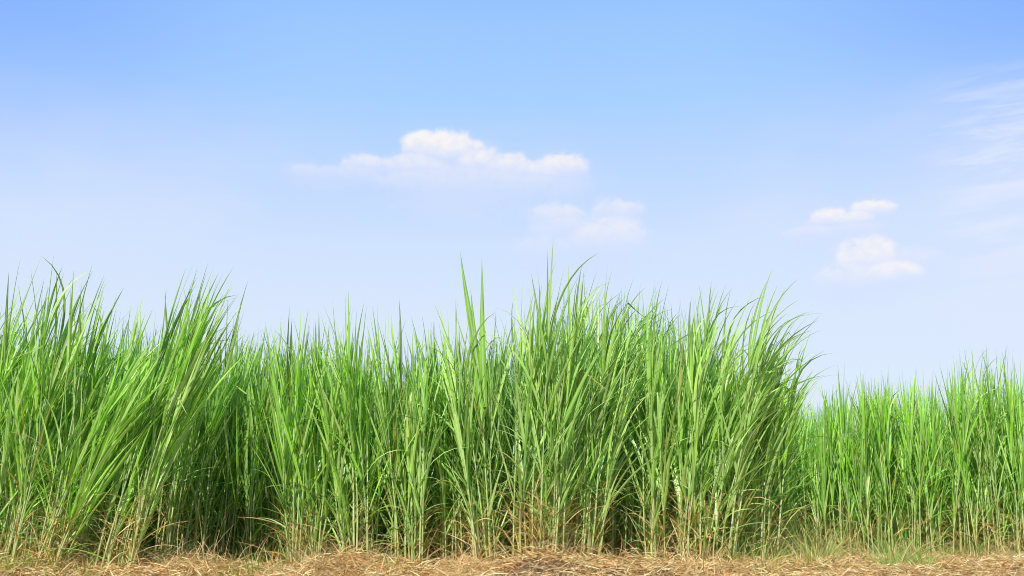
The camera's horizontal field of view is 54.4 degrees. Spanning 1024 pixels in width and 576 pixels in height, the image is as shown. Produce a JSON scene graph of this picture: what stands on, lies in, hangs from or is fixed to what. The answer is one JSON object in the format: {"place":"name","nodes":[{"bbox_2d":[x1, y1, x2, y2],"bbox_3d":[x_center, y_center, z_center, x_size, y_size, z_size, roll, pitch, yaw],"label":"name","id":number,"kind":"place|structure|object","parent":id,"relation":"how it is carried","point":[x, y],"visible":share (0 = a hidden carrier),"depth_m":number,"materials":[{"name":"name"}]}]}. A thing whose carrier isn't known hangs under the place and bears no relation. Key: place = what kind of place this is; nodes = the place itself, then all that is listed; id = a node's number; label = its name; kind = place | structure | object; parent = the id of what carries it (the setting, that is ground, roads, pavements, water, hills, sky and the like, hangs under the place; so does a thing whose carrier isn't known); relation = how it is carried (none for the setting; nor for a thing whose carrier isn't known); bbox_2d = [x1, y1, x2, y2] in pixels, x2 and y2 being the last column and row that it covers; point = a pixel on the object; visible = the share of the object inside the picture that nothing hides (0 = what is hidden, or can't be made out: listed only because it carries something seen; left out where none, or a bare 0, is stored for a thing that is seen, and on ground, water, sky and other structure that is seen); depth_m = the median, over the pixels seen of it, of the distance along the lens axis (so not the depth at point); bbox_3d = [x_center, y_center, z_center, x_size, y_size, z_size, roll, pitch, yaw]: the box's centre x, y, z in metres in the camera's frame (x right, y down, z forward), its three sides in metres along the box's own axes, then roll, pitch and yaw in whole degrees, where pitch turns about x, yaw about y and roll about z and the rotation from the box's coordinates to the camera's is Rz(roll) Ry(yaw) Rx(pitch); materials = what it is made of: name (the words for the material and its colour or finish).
{"place":"outdoors","nodes":[
{"label":"outdoors","id":0,"kind":"place"},
{"bbox_2d":[0,533,1022,575],"bbox_3d":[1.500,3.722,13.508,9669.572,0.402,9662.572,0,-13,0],"label":"ground","id":1,"kind":"structure","parent":0,"point":[526,568],"depth_m":9.61,"materials":[{"name":"soil"}]},
{"bbox_2d":[1,542,34,568],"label":"grass tuft","id":2,"kind":"object","parent":1,"relation":"on","point":[15,558],"visible":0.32,"depth_m":10.13,"materials":[{"name":"green plant"}]},
{"bbox_2d":[0,550,40,574],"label":"grass tuft","id":3,"kind":"object","parent":1,"relation":"on","point":[8,563],"visible":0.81,"depth_m":9.92,"materials":[{"name":"plant"}]},
{"bbox_2d":[1,538,68,573],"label":"grass tuft","id":4,"kind":"object","parent":1,"relation":"on","point":[30,558],"visible":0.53,"depth_m":10.07,"materials":[{"name":"green plant"}]},
{"bbox_2d":[0,285,73,534],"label":"grass clump","id":5,"kind":"object","parent":1,"relation":"on","point":[13,367],"visible":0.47,"depth_m":10.77,"materials":[{"name":"green plant"}]},
{"bbox_2d":[22,550,73,575],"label":"grass tuft","id":6,"kind":"object","parent":1,"relation":"on","point":[52,566],"visible":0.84,"depth_m":9.89,"materials":[{"name":"plant"}]},
{"bbox_2d":[0,258,116,562],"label":"grass clump","id":7,"kind":"object","parent":1,"relation":"on","point":[6,456],"visible":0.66,"depth_m":10.73,"materials":[{"name":"green plant"}]},
{"bbox_2d":[0,257,146,573],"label":"grass clump","id":8,"kind":"object","parent":1,"relation":"on","point":[94,393],"visible":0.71,"depth_m":10.61,"materials":[{"name":"green plant"}]},
{"bbox_2d":[19,294,153,561],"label":"grass clump","id":9,"kind":"object","parent":1,"relation":"on","point":[133,331],"visible":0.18,"depth_m":11.74,"materials":[{"name":"green plant"}]},
{"bbox_2d":[56,549,124,575],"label":"grass tuft","id":10,"kind":"object","parent":1,"relation":"on","point":[90,565],"visible":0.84,"depth_m":9.81,"materials":[{"name":"plant"}]},
{"bbox_2d":[1,325,188,573],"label":"grass clump","id":11,"kind":"object","parent":1,"relation":"on","point":[118,429],"visible":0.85,"depth_m":10.30,"materials":[{"name":"green plant"}]},
{"bbox_2d":[52,264,246,575],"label":"grass clump","id":12,"kind":"object","parent":1,"relation":"on","point":[176,394],"visible":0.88,"depth_m":10.49,"materials":[{"name":"green plant"}]},
{"bbox_2d":[135,528,194,566],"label":"grass tuft","id":13,"kind":"object","parent":1,"relation":"on","point":[161,549],"visible":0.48,"depth_m":10.63,"materials":[{"name":"green plant"}]},
{"bbox_2d":[103,281,258,561],"bbox_3d":[-3.830,1.612,11.761,1.786,3.562,1.490,0,-13,0],"label":"grass clump","id":14,"kind":"object","parent":1,"relation":"on","point":[178,481],"visible":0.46,"depth_m":11.69,"materials":[{"name":"green plant"}]},
{"bbox_2d":[144,330,278,562],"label":"grass clump","id":15,"kind":"object","parent":1,"relation":"on","point":[229,462],"visible":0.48,"depth_m":12.18,"materials":[{"name":"green plant"}]},
{"bbox_2d":[177,534,245,575],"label":"grass tuft","id":16,"kind":"object","parent":1,"relation":"on","point":[206,558],"visible":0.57,"depth_m":10.10,"materials":[{"name":"green plant"}]},
{"bbox_2d":[209,556,255,575],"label":"grass tuft","id":17,"kind":"object","parent":1,"relation":"on","point":[232,570],"visible":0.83,"depth_m":10.00,"materials":[{"name":"plant"}]},
{"bbox_2d":[203,534,293,575],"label":"grass tuft","id":18,"kind":"object","parent":1,"relation":"on","point":[252,559],"visible":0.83,"depth_m":10.21,"materials":[{"name":"green plant"}]},
{"bbox_2d":[237,548,279,572],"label":"grass tuft","id":19,"kind":"object","parent":1,"relation":"on","point":[262,558],"visible":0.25,"depth_m":10.85,"materials":[{"name":"green plant"}]},
{"bbox_2d":[199,318,332,563],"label":"grass clump","id":20,"kind":"object","parent":1,"relation":"on","point":[258,434],"visible":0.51,"depth_m":12.05,"materials":[{"name":"green plant"}]},
{"bbox_2d":[238,308,378,567],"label":"grass clump","id":21,"kind":"object","parent":1,"relation":"on","point":[307,441],"visible":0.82,"depth_m":10.94,"materials":[{"name":"green plant"}]},
{"bbox_2d":[280,536,341,567],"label":"grass tuft","id":22,"kind":"object","parent":1,"relation":"on","point":[304,548],"visible":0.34,"depth_m":10.49,"materials":[{"name":"green plant"}]},
{"bbox_2d":[280,291,429,558],"bbox_3d":[-1.752,1.673,11.132,1.714,3.174,1.518,0,-13,0],"label":"grass clump","id":23,"kind":"object","parent":1,"relation":"on","point":[351,402],"visible":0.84,"depth_m":10.88,"materials":[{"name":"green plant"}]},
{"bbox_2d":[367,548,414,573],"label":"grass tuft","id":24,"kind":"object","parent":1,"relation":"on","point":[386,562],"visible":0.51,"depth_m":10.10,"materials":[{"name":"plant"}]},
{"bbox_2d":[0,284,797,567],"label":"grass field","id":25,"kind":"structure","parent":1,"relation":"on","point":[501,479],"depth_m":12.27,"materials":[{"name":"green plant"}]},
{"bbox_2d":[345,303,464,569],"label":"grass clump","id":26,"kind":"object","parent":1,"relation":"on","point":[416,446],"visible":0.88,"depth_m":10.92,"materials":[{"name":"green plant"}]},
{"bbox_2d":[382,317,501,563],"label":"grass clump","id":27,"kind":"object","parent":1,"relation":"on","point":[441,495],"visible":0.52,"depth_m":11.29,"materials":[{"name":"green plant"}]},
{"bbox_2d":[392,252,527,563],"bbox_3d":[-0.526,1.379,11.050,1.720,3.669,1.285,0,-13,0],"label":"grass clump","id":28,"kind":"object","parent":1,"relation":"on","point":[481,387],"visible":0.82,"depth_m":10.96,"materials":[{"name":"green plant"}]},
{"bbox_2d":[0,505,1023,575],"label":"straw","id":29,"kind":"object","parent":1,"relation":"on","point":[346,563],"visible":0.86,"depth_m":10.08,"materials":[{"name":"beige plant"}]},
{"bbox_2d":[55,548,109,574],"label":"grass tuft","id":30,"kind":"object","parent":29,"relation":"on","point":[89,563],"visible":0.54,"depth_m":10.06,"materials":[{"name":"plant"}]},
{"bbox_2d":[693,518,767,558],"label":"grass tuft","id":31,"kind":"object","parent":29,"relation":"on","point":[725,542],"visible":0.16,"depth_m":11.12,"materials":[{"name":"green plant"}]},
{"bbox_2d":[734,532,796,574],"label":"grass tuft","id":32,"kind":"object","parent":29,"relation":"on","point":[766,559],"visible":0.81,"depth_m":9.89,"materials":[{"name":"plant"}]},
{"bbox_2d":[790,538,847,569],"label":"grass tuft","id":33,"kind":"object","parent":29,"relation":"on","point":[816,557],"visible":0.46,"depth_m":10.39,"materials":[{"name":"green plant"}]},
{"bbox_2d":[474,246,627,559],"bbox_3d":[0.442,1.332,10.589,1.747,3.565,1.598,0,-13,0],"label":"grass clump","id":34,"kind":"object","parent":1,"relation":"on","point":[563,410],"visible":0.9,"depth_m":10.43,"materials":[{"name":"green plant"}]},
{"bbox_2d":[539,267,667,561],"bbox_3d":[1.011,1.470,10.943,1.724,3.469,1.658,0,-13,0],"label":"grass clump","id":35,"kind":"object","parent":1,"relation":"on","point":[615,383],"visible":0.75,"depth_m":10.82,"materials":[{"name":"green plant"}]},
{"bbox_2d":[558,283,694,556],"bbox_3d":[1.310,1.656,11.804,1.817,3.546,1.552,10,-17,-37],"label":"grass clump","id":36,"kind":"object","parent":1,"relation":"on","point":[624,468],"visible":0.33,"depth_m":11.61,"materials":[{"name":"green plant"}]},
{"bbox_2d":[599,283,741,561],"bbox_3d":[1.755,1.547,11.200,1.741,3.390,1.699,0,-13,0],"label":"grass clump","id":37,"kind":"object","parent":1,"relation":"on","point":[661,430],"visible":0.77,"depth_m":10.96,"materials":[{"name":"green plant"}]},
{"bbox_2d":[656,270,822,569],"bbox_3d":[2.519,1.456,10.896,2.086,3.445,1.625,0,-13,0],"label":"grass clump","id":38,"kind":"object","parent":1,"relation":"on","point":[754,386],"visible":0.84,"depth_m":10.82,"materials":[{"name":"green plant"}]},
{"bbox_2d":[717,531,774,565],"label":"grass tuft","id":39,"kind":"object","parent":1,"relation":"on","point":[736,557],"visible":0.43,"depth_m":10.36,"materials":[{"name":"green plant"}]},
{"bbox_2d":[720,529,805,567],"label":"grass tuft","id":40,"kind":"object","parent":1,"relation":"on","point":[768,552],"visible":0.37,"depth_m":10.46,"materials":[{"name":"green plant"}]},
{"bbox_2d":[740,517,794,556],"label":"grass tuft","id":41,"kind":"object","parent":1,"relation":"on","point":[759,541],"visible":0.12,"depth_m":11.69,"materials":[{"name":"green plant"}]},
{"bbox_2d":[716,354,824,553],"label":"grass clump","id":42,"kind":"object","parent":1,"relation":"on","point":[795,430],"visible":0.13,"depth_m":12.28,"materials":[{"name":"green plant"}]},
{"bbox_2d":[737,523,804,560],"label":"grass tuft","id":43,"kind":"object","parent":1,"relation":"on","point":[773,545],"visible":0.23,"depth_m":11.18,"materials":[{"name":"green plant"}]},
{"bbox_2d":[745,536,815,556],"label":"grass tuft","id":44,"kind":"object","parent":1,"relation":"on","point":[777,550],"visible":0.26,"depth_m":11.16,"materials":[{"name":"green plant"}]},
{"bbox_2d":[745,520,817,552],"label":"grass tuft","id":45,"kind":"object","parent":1,"relation":"on","point":[789,531],"visible":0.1,"depth_m":12.64,"materials":[{"name":"green plant"}]},
{"bbox_2d":[711,318,852,560],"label":"grass clump","id":46,"kind":"object","parent":1,"relation":"on","point":[773,429],"visible":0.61,"depth_m":11.30,"materials":[{"name":"green plant"}]},
{"bbox_2d":[741,523,823,558],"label":"grass tuft","id":47,"kind":"object","parent":1,"relation":"on","point":[776,542],"visible":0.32,"depth_m":11.33,"materials":[{"name":"green plant"}]},
{"bbox_2d":[744,521,824,555],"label":"grass tuft","id":48,"kind":"object","parent":1,"relation":"on","point":[786,539],"visible":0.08,"depth_m":11.86,"materials":[{"name":"green plant"}]},
{"bbox_2d":[747,521,822,552],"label":"grass tuft","id":49,"kind":"object","parent":1,"relation":"on","point":[789,538],"visible":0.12,"depth_m":12.05,"materials":[{"name":"green plant"}]},
{"bbox_2d":[775,534,825,557],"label":"grass tuft","id":50,"kind":"object","parent":1,"relation":"on","point":[794,549],"visible":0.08,"depth_m":11.53,"materials":[{"name":"green plant"}]},
{"bbox_2d":[772,524,828,556],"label":"grass tuft","id":51,"kind":"object","parent":1,"relation":"on","point":[802,541],"visible":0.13,"depth_m":12.09,"materials":[{"name":"green plant"}]},
{"bbox_2d":[790,542,837,559],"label":"grass tuft","id":52,"kind":"object","parent":1,"relation":"on","point":[813,557],"visible":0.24,"depth_m":10.77,"materials":[{"name":"green plant"}]},
{"bbox_2d":[764,501,865,567],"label":"grass tuft","id":53,"kind":"object","parent":1,"relation":"on","point":[803,555],"visible":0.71,"depth_m":10.49,"materials":[{"name":"green plant"}]},
{"bbox_2d":[783,497,855,557],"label":"grass tuft","id":54,"kind":"object","parent":1,"relation":"on","point":[805,530],"visible":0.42,"depth_m":12.56,"materials":[{"name":"green plant"}]},
{"bbox_2d":[798,539,842,567],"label":"grass tuft","id":55,"kind":"object","parent":1,"relation":"on","point":[819,557],"visible":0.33,"depth_m":10.56,"materials":[{"name":"green plant"}]},
{"bbox_2d":[787,530,856,561],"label":"grass tuft","id":56,"kind":"object","parent":1,"relation":"on","point":[829,548],"visible":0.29,"depth_m":10.74,"materials":[{"name":"green plant"}]},
{"bbox_2d":[781,506,872,557],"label":"grass tuft","id":57,"kind":"object","parent":1,"relation":"on","point":[828,541],"visible":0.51,"depth_m":11.09,"materials":[{"name":"green plant"}]},
{"bbox_2d":[788,379,875,551],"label":"grass clump","id":58,"kind":"object","parent":1,"relation":"on","point":[823,473],"visible":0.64,"depth_m":15.27,"materials":[{"name":"green plant"}]},
{"bbox_2d":[815,536,858,560],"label":"grass tuft","id":59,"kind":"object","parent":1,"relation":"on","point":[834,548],"visible":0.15,"depth_m":11.82,"materials":[{"name":"green plant"}]},
{"bbox_2d":[809,527,870,549],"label":"grass tuft","id":60,"kind":"object","parent":1,"relation":"on","point":[834,542],"visible":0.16,"depth_m":12.93,"materials":[{"name":"green plant"}]},
{"bbox_2d":[818,534,884,557],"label":"grass tuft","id":61,"kind":"object","parent":1,"relation":"on","point":[858,547],"visible":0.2,"depth_m":12.59,"materials":[{"name":"green plant"}]},
{"bbox_2d":[818,364,914,555],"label":"grass clump","id":62,"kind":"object","parent":1,"relation":"on","point":[881,454],"visible":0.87,"depth_m":15.00,"materials":[{"name":"green plant"}]},
{"bbox_2d":[858,546,906,568],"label":"grass tuft","id":63,"kind":"object","parent":1,"relation":"on","point":[880,560],"visible":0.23,"depth_m":11.06,"materials":[{"name":"green plant"}]},
{"bbox_2d":[744,359,1023,554],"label":"grass field","id":64,"kind":"structure","parent":1,"relation":"on","point":[800,495],"depth_m":15.87,"materials":[{"name":"green plant"}]},
{"bbox_2d":[830,518,944,572],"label":"grass tuft","id":65,"kind":"object","parent":1,"relation":"on","point":[886,560],"visible":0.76,"depth_m":10.58,"materials":[{"name":"green plant"}]},
{"bbox_2d":[845,368,955,553],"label":"grass clump","id":66,"kind":"object","parent":1,"relation":"on","point":[909,433],"visible":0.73,"depth_m":15.25,"materials":[{"name":"green plant"}]},
{"bbox_2d":[854,519,950,566],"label":"grass tuft","id":67,"kind":"object","parent":1,"relation":"on","point":[921,554],"visible":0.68,"depth_m":11.03,"materials":[{"name":"green plant"}]},
{"bbox_2d":[880,537,954,564],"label":"grass tuft","id":68,"kind":"object","parent":1,"relation":"on","point":[908,551],"visible":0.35,"depth_m":11.17,"materials":[{"name":"green plant"}]},
{"bbox_2d":[892,545,946,570],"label":"grass tuft","id":69,"kind":"object","parent":1,"relation":"on","point":[925,556],"visible":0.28,"depth_m":10.94,"materials":[{"name":"green plant"}]},
{"bbox_2d":[901,546,945,567],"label":"grass tuft","id":70,"kind":"object","parent":1,"relation":"on","point":[920,557],"visible":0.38,"depth_m":10.80,"materials":[{"name":"green plant"}]},
{"bbox_2d":[903,550,968,574],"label":"grass tuft","id":71,"kind":"object","parent":1,"relation":"on","point":[923,561],"visible":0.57,"depth_m":10.32,"materials":[{"name":"plant"}]},
{"bbox_2d":[925,539,963,555],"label":"grass tuft","id":72,"kind":"object","parent":1,"relation":"on","point":[941,549],"visible":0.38,"depth_m":14.58,"materials":[{"name":"plant"}]},
{"bbox_2d":[929,541,972,559],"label":"grass tuft","id":73,"kind":"object","parent":1,"relation":"on","point":[951,550],"visible":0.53,"depth_m":14.43,"materials":[{"name":"green plant"}]},
{"bbox_2d":[890,351,1023,555],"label":"grass clump","id":74,"kind":"object","parent":1,"relation":"on","point":[964,437],"visible":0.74,"depth_m":15.09,"materials":[{"name":"green plant"}]},
{"bbox_2d":[929,349,1023,558],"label":"grass clump","id":75,"kind":"object","parent":1,"relation":"on","point":[991,471],"visible":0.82,"depth_m":15.03,"materials":[{"name":"green plant"}]},
{"bbox_2d":[955,527,1002,556],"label":"grass tuft","id":76,"kind":"object","parent":1,"relation":"on","point":[980,551],"visible":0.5,"depth_m":14.67,"materials":[{"name":"green plant"}]},
{"bbox_2d":[963,535,1020,554],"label":"grass tuft","id":77,"kind":"object","parent":1,"relation":"on","point":[993,544],"visible":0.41,"depth_m":14.71,"materials":[{"name":"green plant"}]},
{"bbox_2d":[979,350,1023,550],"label":"grass clump","id":78,"kind":"object","parent":1,"relation":"on","point":[1010,403],"visible":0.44,"depth_m":15.36,"materials":[{"name":"green plant"}]},
{"bbox_2d":[993,533,1023,554],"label":"grass tuft","id":79,"kind":"object","parent":1,"relation":"on","point":[1005,547],"visible":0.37,"depth_m":14.47,"materials":[{"name":"green plant"}]},
{"bbox_2d":[0,0,1023,429],"label":"sky","id":80,"kind":"structure","parent":0,"point":[866,155],"materials":[{"name":"blue"}]}
]}

